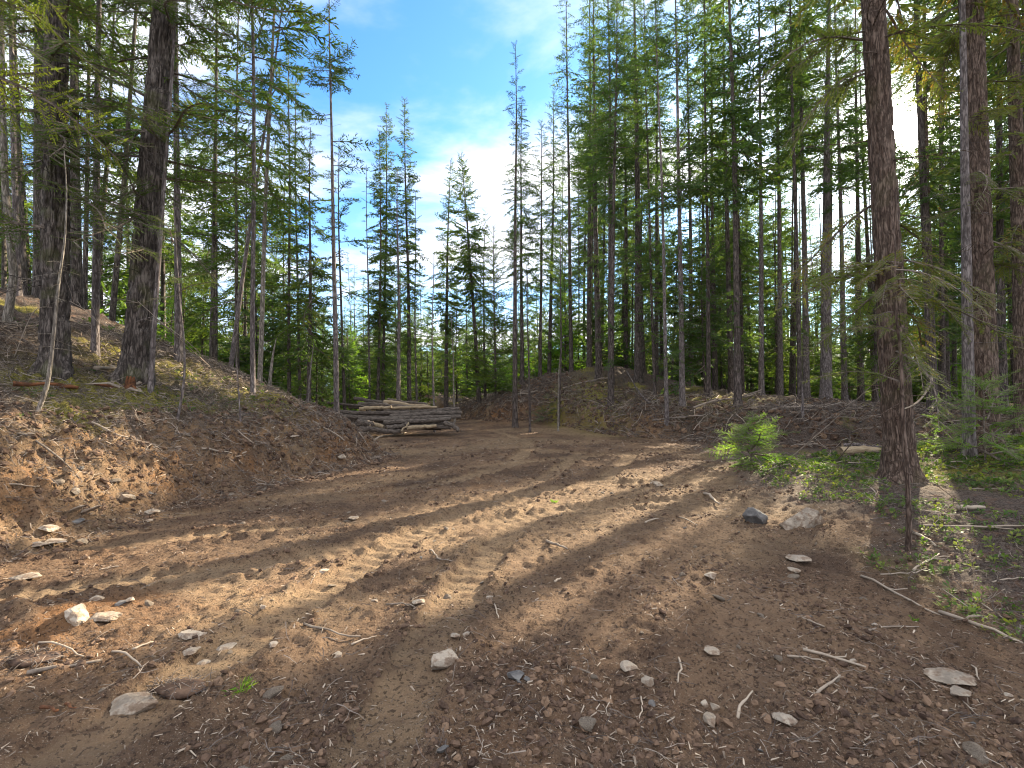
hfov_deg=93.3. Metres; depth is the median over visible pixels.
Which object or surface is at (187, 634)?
rock
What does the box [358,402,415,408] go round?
log
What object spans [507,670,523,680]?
rock
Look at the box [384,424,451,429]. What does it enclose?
log
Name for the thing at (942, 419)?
young fir
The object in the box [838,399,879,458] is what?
branch
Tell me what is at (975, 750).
rock
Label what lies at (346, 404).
log
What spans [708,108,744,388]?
conifer tree
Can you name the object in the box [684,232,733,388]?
conifer tree
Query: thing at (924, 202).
conifer tree
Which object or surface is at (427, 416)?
log
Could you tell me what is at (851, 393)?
conifer tree
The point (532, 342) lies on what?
conifer tree
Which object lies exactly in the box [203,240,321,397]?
young tree
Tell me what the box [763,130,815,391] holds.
conifer tree
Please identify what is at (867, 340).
conifer tree
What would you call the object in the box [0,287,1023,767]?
ground
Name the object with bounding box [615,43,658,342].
conifer tree
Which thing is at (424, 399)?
young tree
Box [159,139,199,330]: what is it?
fir tree
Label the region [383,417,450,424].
log
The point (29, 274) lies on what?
fir tree
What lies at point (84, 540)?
rock
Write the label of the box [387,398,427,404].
log
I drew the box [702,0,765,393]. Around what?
conifer tree
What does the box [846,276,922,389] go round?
conifer tree
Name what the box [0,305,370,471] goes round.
slope litter
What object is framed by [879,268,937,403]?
young tree
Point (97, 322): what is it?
branch
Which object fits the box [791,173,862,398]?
conifer tree
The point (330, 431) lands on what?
stick
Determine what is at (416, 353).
conifer tree
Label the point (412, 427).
log
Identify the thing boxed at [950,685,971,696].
rock
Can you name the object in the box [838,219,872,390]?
conifer tree
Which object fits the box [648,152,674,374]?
conifer tree
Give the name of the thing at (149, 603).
rock
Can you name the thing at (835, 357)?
young tree
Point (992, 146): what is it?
conifer tree
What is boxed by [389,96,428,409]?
pine tree
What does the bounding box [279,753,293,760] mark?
rock
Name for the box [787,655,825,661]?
stick
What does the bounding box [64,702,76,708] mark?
wood chunk
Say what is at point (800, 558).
rock
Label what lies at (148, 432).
slope chips
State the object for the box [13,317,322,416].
slope herbs
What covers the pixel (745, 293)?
conifer tree
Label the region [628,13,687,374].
conifer tree
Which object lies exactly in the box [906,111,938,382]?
conifer tree
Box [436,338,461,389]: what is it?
young tree
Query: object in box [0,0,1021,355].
sky
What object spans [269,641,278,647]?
rock
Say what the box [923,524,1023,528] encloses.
stick
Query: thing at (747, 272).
conifer tree
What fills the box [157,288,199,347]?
young tree
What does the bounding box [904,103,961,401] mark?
conifer tree
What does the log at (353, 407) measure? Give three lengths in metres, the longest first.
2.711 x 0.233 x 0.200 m
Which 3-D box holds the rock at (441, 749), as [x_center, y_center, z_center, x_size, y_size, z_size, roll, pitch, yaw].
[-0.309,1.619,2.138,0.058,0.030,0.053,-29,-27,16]
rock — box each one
[8,572,41,579]
[32,541,48,546]
[37,524,60,531]
[45,538,66,543]
[53,479,64,485]
[64,603,89,625]
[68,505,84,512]
[71,488,80,494]
[72,518,85,523]
[76,538,87,543]
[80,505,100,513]
[89,595,104,600]
[89,611,122,620]
[109,478,121,481]
[109,692,158,715]
[115,600,126,605]
[118,494,135,501]
[126,597,134,601]
[144,509,159,513]
[145,600,153,605]
[178,629,206,639]
[183,646,200,655]
[197,659,210,664]
[216,642,236,650]
[263,686,283,698]
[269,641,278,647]
[269,720,281,732]
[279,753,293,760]
[319,568,328,572]
[332,651,341,657]
[348,516,358,519]
[412,599,424,604]
[431,647,458,669]
[436,744,448,752]
[443,594,451,598]
[451,633,459,637]
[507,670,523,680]
[578,716,595,730]
[620,660,637,671]
[641,675,653,686]
[648,699,655,706]
[650,481,663,486]
[700,699,708,707]
[702,711,715,727]
[704,571,716,579]
[704,645,719,655]
[710,703,719,710]
[712,594,724,600]
[742,507,767,523]
[771,712,797,725]
[773,655,782,661]
[779,507,825,529]
[785,554,811,561]
[787,567,800,572]
[787,574,799,578]
[923,667,976,685]
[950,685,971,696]
[962,741,988,764]
[1004,692,1013,696]
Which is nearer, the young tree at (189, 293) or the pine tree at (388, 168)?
the pine tree at (388, 168)
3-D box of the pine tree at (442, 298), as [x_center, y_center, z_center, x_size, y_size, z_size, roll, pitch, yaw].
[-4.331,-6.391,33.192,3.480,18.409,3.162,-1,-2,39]
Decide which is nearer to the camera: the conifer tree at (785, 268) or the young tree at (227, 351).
the young tree at (227, 351)
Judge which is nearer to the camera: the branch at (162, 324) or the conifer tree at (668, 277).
the branch at (162, 324)
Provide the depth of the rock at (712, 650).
3.01 m
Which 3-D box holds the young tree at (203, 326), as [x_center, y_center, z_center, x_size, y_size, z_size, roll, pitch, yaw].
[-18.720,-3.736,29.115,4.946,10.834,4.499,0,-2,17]
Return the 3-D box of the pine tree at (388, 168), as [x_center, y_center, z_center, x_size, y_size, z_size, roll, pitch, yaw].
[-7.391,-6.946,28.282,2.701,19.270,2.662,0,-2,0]
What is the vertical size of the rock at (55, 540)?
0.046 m
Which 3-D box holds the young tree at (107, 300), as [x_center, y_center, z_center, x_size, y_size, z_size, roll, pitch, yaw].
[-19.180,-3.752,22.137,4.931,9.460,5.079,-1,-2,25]
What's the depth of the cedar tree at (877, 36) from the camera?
7.58 m
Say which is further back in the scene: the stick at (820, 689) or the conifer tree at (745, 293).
the conifer tree at (745, 293)
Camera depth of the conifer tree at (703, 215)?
34.12 m
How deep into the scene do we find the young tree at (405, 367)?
50.16 m
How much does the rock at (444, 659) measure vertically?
0.122 m
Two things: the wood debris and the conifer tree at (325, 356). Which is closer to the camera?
the wood debris
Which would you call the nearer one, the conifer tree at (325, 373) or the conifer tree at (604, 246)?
the conifer tree at (604, 246)
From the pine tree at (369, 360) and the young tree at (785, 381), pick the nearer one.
the pine tree at (369, 360)
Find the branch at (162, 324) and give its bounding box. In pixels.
[120,290,209,365]
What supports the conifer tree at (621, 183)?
on the ground at (92, 735)
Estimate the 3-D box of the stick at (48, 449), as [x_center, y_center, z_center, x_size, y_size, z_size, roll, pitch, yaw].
[-5.458,1.022,6.018,1.032,0.074,0.222,42,1,3]
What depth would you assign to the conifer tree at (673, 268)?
32.28 m
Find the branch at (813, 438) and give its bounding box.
[782,379,879,465]
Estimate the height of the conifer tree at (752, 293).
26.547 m
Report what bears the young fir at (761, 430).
on the ground at (92, 735)
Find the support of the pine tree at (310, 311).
on the ground at (92, 735)
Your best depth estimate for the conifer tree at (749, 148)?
19.07 m
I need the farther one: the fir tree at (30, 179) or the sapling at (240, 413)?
the fir tree at (30, 179)
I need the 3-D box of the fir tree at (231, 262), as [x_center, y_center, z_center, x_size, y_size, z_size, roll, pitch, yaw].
[-12.812,-6.587,20.785,3.912,16.693,4.678,0,-2,0]
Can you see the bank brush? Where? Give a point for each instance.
(760, 406)
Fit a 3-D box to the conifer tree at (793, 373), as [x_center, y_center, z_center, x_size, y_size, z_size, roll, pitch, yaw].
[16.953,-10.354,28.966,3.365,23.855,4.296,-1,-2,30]
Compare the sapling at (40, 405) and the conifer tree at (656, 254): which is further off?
the conifer tree at (656, 254)
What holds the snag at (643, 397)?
on the ground at (92, 735)
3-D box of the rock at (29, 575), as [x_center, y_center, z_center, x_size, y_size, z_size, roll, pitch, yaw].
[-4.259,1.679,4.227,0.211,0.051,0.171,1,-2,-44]
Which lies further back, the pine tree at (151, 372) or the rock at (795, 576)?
the pine tree at (151, 372)
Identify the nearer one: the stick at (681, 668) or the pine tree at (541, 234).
the stick at (681, 668)
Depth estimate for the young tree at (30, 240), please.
20.75 m
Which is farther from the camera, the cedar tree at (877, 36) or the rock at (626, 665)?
the cedar tree at (877, 36)
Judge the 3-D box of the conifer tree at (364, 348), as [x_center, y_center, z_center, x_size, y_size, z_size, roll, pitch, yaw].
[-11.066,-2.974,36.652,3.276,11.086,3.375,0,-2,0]
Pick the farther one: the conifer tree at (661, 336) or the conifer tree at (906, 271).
the conifer tree at (906, 271)
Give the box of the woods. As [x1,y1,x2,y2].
[123,228,1006,396]
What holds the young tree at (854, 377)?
on the ground at (92, 735)
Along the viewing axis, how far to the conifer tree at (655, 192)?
19.19 m
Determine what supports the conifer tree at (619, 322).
on the ground at (92, 735)
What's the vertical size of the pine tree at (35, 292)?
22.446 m
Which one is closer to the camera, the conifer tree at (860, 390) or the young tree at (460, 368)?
the conifer tree at (860, 390)
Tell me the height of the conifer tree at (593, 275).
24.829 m
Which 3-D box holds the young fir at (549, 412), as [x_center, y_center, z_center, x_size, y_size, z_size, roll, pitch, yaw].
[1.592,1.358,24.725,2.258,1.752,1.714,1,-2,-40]
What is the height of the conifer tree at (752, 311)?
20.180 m
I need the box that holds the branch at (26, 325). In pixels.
[14,296,48,357]
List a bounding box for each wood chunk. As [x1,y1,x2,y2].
[39,705,58,711]
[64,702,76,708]
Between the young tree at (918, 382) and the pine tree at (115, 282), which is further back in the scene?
the young tree at (918, 382)
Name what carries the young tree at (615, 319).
on the ground at (92, 735)
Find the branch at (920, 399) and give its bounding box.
[905,372,932,408]
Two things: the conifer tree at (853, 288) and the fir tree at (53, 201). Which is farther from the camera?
the conifer tree at (853, 288)
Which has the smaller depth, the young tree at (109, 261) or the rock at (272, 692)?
the rock at (272, 692)
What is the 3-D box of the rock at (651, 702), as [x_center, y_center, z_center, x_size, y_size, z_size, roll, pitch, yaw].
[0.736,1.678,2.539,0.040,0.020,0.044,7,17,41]
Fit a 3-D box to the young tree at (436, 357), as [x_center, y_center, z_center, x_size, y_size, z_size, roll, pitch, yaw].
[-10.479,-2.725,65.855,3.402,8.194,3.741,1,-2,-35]
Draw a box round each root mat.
[0,636,70,669]
[143,667,215,699]
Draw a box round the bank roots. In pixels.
[0,400,400,567]
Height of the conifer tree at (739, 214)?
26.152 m
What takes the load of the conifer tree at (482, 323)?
on the ground at (92, 735)
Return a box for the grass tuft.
[222,675,257,695]
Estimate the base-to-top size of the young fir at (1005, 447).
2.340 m
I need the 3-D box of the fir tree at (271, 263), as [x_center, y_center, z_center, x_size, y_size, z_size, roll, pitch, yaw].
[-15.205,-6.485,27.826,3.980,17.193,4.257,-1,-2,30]
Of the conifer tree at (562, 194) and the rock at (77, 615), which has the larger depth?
the conifer tree at (562, 194)
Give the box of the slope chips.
[0,317,387,563]
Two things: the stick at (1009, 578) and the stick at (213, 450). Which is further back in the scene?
the stick at (213, 450)
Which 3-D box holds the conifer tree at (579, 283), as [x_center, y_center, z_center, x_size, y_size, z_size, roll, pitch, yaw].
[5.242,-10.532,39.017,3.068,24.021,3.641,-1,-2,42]
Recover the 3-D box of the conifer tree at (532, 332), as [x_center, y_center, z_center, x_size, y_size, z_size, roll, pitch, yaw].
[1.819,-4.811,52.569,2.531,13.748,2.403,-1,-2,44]
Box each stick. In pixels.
[9,483,39,486]
[26,659,102,674]
[35,440,93,497]
[38,641,83,656]
[91,421,127,436]
[93,364,116,369]
[111,650,141,665]
[132,641,153,649]
[201,448,231,452]
[303,622,360,636]
[313,421,344,440]
[351,636,376,644]
[374,432,406,439]
[386,602,414,606]
[545,540,567,548]
[563,377,607,388]
[571,666,590,672]
[639,696,642,718]
[652,415,703,420]
[674,657,688,695]
[693,389,761,408]
[703,492,719,503]
[736,690,752,718]
[771,402,841,409]
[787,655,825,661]
[797,616,823,626]
[803,648,865,667]
[815,674,840,692]
[860,575,941,615]
[869,626,918,630]
[880,568,926,574]
[912,531,936,546]
[912,553,949,569]
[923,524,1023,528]
[938,610,1022,643]
[955,505,985,510]
[971,664,979,679]
[992,577,1023,582]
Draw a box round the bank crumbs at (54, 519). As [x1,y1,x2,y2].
[0,397,401,570]
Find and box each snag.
[268,338,280,386]
[625,368,650,402]
[800,383,817,417]
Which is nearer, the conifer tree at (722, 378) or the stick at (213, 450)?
the stick at (213, 450)
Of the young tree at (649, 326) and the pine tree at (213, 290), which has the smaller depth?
the pine tree at (213, 290)
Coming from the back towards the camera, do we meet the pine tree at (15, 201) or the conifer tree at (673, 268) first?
the conifer tree at (673, 268)
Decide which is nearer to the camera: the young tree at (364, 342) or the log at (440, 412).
the log at (440, 412)
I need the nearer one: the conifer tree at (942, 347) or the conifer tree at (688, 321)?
the conifer tree at (942, 347)
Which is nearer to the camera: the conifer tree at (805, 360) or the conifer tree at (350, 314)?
the conifer tree at (805, 360)
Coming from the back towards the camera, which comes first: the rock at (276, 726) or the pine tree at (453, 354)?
the pine tree at (453, 354)
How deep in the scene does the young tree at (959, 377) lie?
34.18 m
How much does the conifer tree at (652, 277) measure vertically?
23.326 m
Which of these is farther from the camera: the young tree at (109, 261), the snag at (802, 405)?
the young tree at (109, 261)
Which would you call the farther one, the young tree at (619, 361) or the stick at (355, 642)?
the young tree at (619, 361)
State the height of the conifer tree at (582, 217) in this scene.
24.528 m
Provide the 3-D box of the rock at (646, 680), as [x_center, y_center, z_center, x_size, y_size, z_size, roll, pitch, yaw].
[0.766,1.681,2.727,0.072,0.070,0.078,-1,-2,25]
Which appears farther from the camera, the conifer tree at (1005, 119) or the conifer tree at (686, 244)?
the conifer tree at (686, 244)
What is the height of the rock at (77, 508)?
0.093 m
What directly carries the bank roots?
on the ground at (92, 735)
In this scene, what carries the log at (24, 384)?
on the ground at (92, 735)
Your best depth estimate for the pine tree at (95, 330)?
9.87 m
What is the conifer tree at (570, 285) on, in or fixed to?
on the ground at (92, 735)
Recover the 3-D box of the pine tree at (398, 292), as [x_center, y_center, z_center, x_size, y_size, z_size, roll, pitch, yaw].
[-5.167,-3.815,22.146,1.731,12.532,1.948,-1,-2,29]
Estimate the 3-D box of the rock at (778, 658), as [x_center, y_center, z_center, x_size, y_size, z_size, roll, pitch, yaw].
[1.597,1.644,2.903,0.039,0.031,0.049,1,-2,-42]
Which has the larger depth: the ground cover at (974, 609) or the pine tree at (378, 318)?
the pine tree at (378, 318)
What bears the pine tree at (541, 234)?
on the ground at (92, 735)
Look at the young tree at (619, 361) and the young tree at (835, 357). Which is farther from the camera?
the young tree at (835, 357)
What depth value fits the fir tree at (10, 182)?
24.98 m
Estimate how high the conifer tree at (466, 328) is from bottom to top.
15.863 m
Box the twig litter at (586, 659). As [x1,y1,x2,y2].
[0,439,1023,767]
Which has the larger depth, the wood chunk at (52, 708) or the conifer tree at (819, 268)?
the conifer tree at (819, 268)
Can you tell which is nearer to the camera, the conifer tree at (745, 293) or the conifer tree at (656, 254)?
the conifer tree at (656, 254)
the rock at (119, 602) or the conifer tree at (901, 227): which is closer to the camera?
the rock at (119, 602)
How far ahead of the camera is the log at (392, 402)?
21.06 m
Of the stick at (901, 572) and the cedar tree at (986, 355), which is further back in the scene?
the cedar tree at (986, 355)
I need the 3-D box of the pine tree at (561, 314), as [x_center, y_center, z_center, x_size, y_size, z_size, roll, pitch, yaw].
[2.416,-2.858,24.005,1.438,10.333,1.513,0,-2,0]
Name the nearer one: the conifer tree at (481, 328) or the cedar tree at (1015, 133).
the cedar tree at (1015, 133)
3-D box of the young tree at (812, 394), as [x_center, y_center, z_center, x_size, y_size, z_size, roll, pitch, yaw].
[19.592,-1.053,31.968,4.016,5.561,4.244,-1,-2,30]
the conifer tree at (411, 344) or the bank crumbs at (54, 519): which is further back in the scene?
the conifer tree at (411, 344)
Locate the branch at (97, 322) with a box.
[68,286,118,356]
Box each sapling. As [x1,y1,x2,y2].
[1,152,92,412]
[136,214,224,418]
[204,346,262,421]
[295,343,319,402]
[557,359,559,430]
[795,192,993,551]
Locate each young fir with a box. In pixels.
[525,395,562,423]
[705,411,816,474]
[835,413,874,446]
[916,366,1023,463]
[917,406,961,449]
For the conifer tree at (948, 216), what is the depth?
41.38 m
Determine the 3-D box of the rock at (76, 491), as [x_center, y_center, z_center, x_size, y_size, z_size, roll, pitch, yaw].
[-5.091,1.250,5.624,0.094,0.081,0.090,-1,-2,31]
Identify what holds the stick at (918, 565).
on the ground at (92, 735)
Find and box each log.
[13,381,57,386]
[58,383,78,388]
[327,401,364,406]
[333,409,409,414]
[340,413,399,419]
[348,405,409,410]
[353,397,382,402]
[356,418,374,426]
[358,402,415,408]
[358,417,413,423]
[359,405,391,410]
[360,426,400,433]
[370,422,384,428]
[383,400,430,405]
[383,407,459,412]
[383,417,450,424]
[383,422,455,424]
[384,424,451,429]
[386,422,409,428]
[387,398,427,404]
[390,410,462,415]
[391,406,436,409]
[394,415,460,418]
[407,424,436,429]
[443,421,459,431]
[837,445,880,455]
[841,443,881,447]
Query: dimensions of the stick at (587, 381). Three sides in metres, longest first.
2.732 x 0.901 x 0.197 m
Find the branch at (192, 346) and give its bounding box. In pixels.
[157,320,224,382]
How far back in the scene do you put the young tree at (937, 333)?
36.71 m
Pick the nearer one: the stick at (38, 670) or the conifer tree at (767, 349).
the stick at (38, 670)
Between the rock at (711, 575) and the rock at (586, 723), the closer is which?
the rock at (586, 723)
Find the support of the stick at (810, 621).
on the ground at (92, 735)
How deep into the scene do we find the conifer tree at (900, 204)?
38.33 m
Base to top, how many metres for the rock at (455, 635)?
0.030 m
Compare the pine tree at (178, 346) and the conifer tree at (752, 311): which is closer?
the pine tree at (178, 346)
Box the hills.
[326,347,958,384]
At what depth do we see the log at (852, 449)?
11.42 m
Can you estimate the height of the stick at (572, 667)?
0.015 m
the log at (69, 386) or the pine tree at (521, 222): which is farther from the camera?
the pine tree at (521, 222)
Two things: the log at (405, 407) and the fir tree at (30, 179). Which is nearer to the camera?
the log at (405, 407)
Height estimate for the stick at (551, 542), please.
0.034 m
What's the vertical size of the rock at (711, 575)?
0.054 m
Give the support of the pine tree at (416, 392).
on the ground at (92, 735)
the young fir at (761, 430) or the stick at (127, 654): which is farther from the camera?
the young fir at (761, 430)
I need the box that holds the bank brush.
[456,369,1013,448]
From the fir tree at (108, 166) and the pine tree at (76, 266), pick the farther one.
the fir tree at (108, 166)
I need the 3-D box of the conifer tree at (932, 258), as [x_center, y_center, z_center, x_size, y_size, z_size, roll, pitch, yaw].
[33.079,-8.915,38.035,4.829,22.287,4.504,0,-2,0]
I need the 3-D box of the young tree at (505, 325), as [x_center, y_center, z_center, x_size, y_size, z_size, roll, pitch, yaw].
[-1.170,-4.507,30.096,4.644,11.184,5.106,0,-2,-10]
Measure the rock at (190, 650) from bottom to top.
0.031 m
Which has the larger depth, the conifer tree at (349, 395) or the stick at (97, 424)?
the conifer tree at (349, 395)
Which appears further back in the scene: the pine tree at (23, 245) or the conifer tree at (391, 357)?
the conifer tree at (391, 357)
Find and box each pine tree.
[0,0,107,323]
[1,1,89,295]
[4,0,69,294]
[18,0,151,357]
[23,0,69,298]
[26,6,146,309]
[42,0,112,309]
[69,0,150,320]
[100,1,242,392]
[114,0,230,361]
[165,1,267,358]
[179,0,321,394]
[180,0,299,370]
[226,0,312,366]
[231,0,343,382]
[255,69,330,398]
[258,40,327,396]
[266,127,352,403]
[290,143,378,409]
[295,0,376,411]
[356,168,382,410]
[358,129,396,410]
[359,102,406,400]
[376,166,418,399]
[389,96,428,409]
[409,192,420,408]
[413,261,447,431]
[424,158,471,407]
[439,308,463,425]
[447,150,491,404]
[465,214,504,397]
[494,96,544,384]
[501,40,530,427]
[515,255,544,431]
[519,121,565,376]
[533,90,570,373]
[548,224,573,425]
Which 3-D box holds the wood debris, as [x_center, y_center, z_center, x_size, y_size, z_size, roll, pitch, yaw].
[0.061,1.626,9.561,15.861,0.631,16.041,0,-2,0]
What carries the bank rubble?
on the ground at (92, 735)
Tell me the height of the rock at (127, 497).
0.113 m
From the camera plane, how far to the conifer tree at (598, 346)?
27.19 m
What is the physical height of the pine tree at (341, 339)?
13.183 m
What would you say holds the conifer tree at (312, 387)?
on the ground at (92, 735)
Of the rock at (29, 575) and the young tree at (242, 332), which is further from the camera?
the young tree at (242, 332)
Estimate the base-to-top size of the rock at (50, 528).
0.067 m
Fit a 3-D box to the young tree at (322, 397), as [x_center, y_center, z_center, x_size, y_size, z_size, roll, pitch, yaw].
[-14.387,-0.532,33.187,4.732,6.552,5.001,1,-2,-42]
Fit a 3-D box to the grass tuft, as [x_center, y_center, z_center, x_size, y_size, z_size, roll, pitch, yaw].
[-1.501,1.669,2.659,0.180,0.063,0.167,1,-2,-33]
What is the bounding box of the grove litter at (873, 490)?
[733,428,1023,639]
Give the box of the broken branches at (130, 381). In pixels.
[86,376,145,394]
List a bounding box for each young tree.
[0,119,32,286]
[81,184,169,343]
[82,220,129,324]
[104,221,201,356]
[157,242,209,351]
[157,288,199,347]
[159,248,247,364]
[166,275,205,353]
[167,240,229,354]
[170,254,208,352]
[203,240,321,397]
[209,247,269,366]
[218,332,249,369]
[243,270,327,399]
[265,335,306,392]
[281,332,333,406]
[286,292,330,405]
[313,305,332,400]
[323,326,372,410]
[348,319,375,410]
[362,341,376,399]
[364,344,389,399]
[385,347,413,398]
[401,327,416,397]
[402,296,434,390]
[403,351,439,405]
[411,373,428,398]
[421,348,452,393]
[421,364,437,393]
[429,335,440,380]
[434,275,487,401]
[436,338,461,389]
[442,304,502,394]
[448,337,473,394]
[449,323,489,393]
[455,223,527,394]
[474,304,506,392]
[488,321,525,389]
[488,331,512,392]
[497,316,537,384]
[524,333,543,376]
[526,279,585,378]
[530,238,586,375]
[532,308,547,370]
[535,272,586,374]
[564,266,633,371]
[594,299,633,369]
[628,344,651,373]
[633,303,674,376]
[644,331,659,374]
[744,284,796,394]
[768,325,819,397]
[774,326,840,397]
[832,322,871,401]
[832,338,840,390]
[834,344,869,401]
[864,381,925,400]
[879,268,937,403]
[910,318,961,402]
[917,256,961,397]
[918,290,961,396]
[1007,360,1012,402]
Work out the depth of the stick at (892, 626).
3.33 m
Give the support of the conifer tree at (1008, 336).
on the ground at (92, 735)
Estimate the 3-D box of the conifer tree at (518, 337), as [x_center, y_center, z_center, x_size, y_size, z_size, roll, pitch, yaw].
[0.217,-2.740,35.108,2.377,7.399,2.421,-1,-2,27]
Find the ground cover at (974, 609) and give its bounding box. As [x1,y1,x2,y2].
[736,432,1023,640]
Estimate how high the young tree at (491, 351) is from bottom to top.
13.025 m
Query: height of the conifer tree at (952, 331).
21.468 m
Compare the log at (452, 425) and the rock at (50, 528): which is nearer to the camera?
the rock at (50, 528)
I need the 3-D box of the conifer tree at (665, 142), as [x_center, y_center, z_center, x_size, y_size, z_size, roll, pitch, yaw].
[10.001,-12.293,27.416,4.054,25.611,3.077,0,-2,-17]
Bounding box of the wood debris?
[0,439,1023,767]
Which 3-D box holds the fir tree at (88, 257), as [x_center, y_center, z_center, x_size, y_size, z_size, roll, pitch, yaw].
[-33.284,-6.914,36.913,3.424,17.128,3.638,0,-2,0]
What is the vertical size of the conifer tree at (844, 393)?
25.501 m
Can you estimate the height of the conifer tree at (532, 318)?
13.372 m
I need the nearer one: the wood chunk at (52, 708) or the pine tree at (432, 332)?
the wood chunk at (52, 708)
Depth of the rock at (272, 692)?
2.60 m
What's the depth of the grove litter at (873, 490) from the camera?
7.05 m
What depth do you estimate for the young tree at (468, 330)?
56.35 m
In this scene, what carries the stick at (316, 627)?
on the ground at (92, 735)
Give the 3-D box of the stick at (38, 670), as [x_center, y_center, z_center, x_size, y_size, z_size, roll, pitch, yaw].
[-2.619,1.655,2.835,0.341,0.032,0.038,1,-2,-25]
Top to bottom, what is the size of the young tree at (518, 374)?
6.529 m
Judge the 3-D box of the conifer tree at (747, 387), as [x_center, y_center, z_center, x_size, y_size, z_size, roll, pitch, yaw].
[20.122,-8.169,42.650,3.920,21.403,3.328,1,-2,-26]
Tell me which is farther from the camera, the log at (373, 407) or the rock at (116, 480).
the log at (373, 407)
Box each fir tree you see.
[0,0,33,287]
[0,0,198,382]
[0,0,296,386]
[0,29,33,294]
[0,78,32,268]
[0,79,32,248]
[68,0,169,307]
[81,204,107,294]
[88,77,137,307]
[88,91,224,340]
[103,204,132,321]
[159,128,198,320]
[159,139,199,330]
[165,47,262,359]
[172,28,261,352]
[209,123,294,362]
[219,186,276,333]
[222,139,300,364]
[224,231,267,359]
[247,225,295,357]
[257,126,306,392]
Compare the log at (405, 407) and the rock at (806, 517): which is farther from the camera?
the log at (405, 407)
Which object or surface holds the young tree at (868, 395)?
on the ground at (92, 735)
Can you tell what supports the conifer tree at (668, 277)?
on the ground at (92, 735)
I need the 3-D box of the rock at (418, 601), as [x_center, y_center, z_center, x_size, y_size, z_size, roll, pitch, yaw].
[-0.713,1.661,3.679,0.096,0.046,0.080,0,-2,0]
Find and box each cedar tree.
[0,0,128,171]
[746,0,1023,485]
[857,0,1023,453]
[891,0,959,341]
[900,0,1013,458]
[930,0,1023,434]
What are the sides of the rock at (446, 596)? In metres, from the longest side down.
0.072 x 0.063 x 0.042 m
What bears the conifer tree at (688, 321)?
on the ground at (92, 735)
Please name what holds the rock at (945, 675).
on the ground at (92, 735)
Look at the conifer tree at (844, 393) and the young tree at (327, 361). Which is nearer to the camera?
the conifer tree at (844, 393)
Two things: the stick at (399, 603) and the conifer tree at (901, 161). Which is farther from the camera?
the conifer tree at (901, 161)
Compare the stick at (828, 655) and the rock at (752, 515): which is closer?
the stick at (828, 655)
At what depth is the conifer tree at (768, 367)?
39.29 m
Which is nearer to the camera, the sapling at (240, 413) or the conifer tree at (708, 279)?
the sapling at (240, 413)
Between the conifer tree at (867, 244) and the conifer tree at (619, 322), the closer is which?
the conifer tree at (867, 244)
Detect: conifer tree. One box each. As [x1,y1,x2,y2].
[285,345,325,407]
[293,267,331,403]
[296,263,331,388]
[314,305,332,401]
[314,309,338,406]
[326,329,366,408]
[328,305,355,387]
[329,331,364,410]
[343,252,362,365]
[344,265,364,403]
[346,273,387,392]
[356,266,406,397]
[356,277,372,384]
[362,298,396,386]
[374,327,414,399]
[375,275,424,400]
[385,272,414,398]
[387,263,420,373]
[400,306,419,393]
[410,312,425,383]
[411,262,439,396]
[411,305,444,398]
[453,243,478,387]
[465,255,493,391]
[472,281,485,367]
[497,296,529,382]
[508,250,546,369]
[523,244,554,368]
[524,291,536,374]
[536,155,586,368]
[545,0,591,371]
[558,0,634,380]
[558,109,598,360]
[563,134,605,359]
[567,47,607,361]
[569,0,613,366]
[571,0,643,384]
[577,155,606,348]
[577,163,607,344]
[580,0,653,405]
[585,103,621,354]
[586,218,616,337]
[597,0,650,367]
[599,164,648,364]
[605,134,648,365]
[605,141,634,356]
[607,0,672,382]
[608,0,679,397]
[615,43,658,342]
[616,41,672,373]
[616,74,654,365]
[628,0,713,425]
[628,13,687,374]
[631,82,677,377]
[633,0,734,405]
[633,221,654,352]
[634,192,654,368]
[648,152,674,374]
[653,83,705,378]
[653,210,711,381]
[653,245,749,393]
[658,0,721,383]
[659,259,723,375]
[663,221,676,353]
[667,0,747,398]
[669,303,720,386]
[670,263,711,385]
[676,169,733,377]
[680,0,784,407]
[683,39,731,384]
[684,158,709,311]
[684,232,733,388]
[685,0,734,389]
[689,0,756,393]
[694,153,724,388]
[699,140,753,388]
[699,258,733,388]
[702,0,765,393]
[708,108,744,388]
[711,210,770,385]
[713,0,817,394]
[715,215,772,381]
[717,122,758,319]
[724,218,758,393]
[730,133,770,389]
[738,0,855,399]
[743,195,757,384]
[744,231,758,387]
[745,209,758,385]
[745,209,801,394]
[746,166,776,379]
[746,322,789,392]
[749,0,809,395]
[751,109,801,392]
[752,208,786,392]
[753,299,786,394]
[755,43,817,395]
[755,239,788,329]
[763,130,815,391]
[765,0,856,397]
[767,13,823,395]
[776,193,793,364]
[787,169,816,351]
[790,0,870,399]
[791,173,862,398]
[792,65,868,392]
[798,175,821,362]
[807,233,820,380]
[808,0,868,399]
[810,309,839,382]
[816,0,869,401]
[832,178,923,400]
[832,314,870,399]
[836,24,879,401]
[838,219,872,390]
[845,199,869,361]
[845,232,866,382]
[846,254,878,386]
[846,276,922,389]
[854,5,930,309]
[858,0,996,411]
[871,80,920,311]
[871,100,908,248]
[871,166,915,281]
[899,2,990,402]
[901,208,921,373]
[902,0,961,403]
[902,136,936,274]
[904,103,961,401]
[905,138,960,357]
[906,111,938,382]
[920,0,1023,377]
[921,69,961,401]
[921,120,961,369]
[929,0,1021,413]
[931,23,1009,340]
[932,105,1006,378]
[987,41,1012,402]
[993,254,1012,399]
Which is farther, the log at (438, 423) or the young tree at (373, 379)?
the young tree at (373, 379)
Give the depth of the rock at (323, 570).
4.44 m
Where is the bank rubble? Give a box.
[457,372,1009,448]
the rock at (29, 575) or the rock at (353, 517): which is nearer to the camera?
the rock at (29, 575)

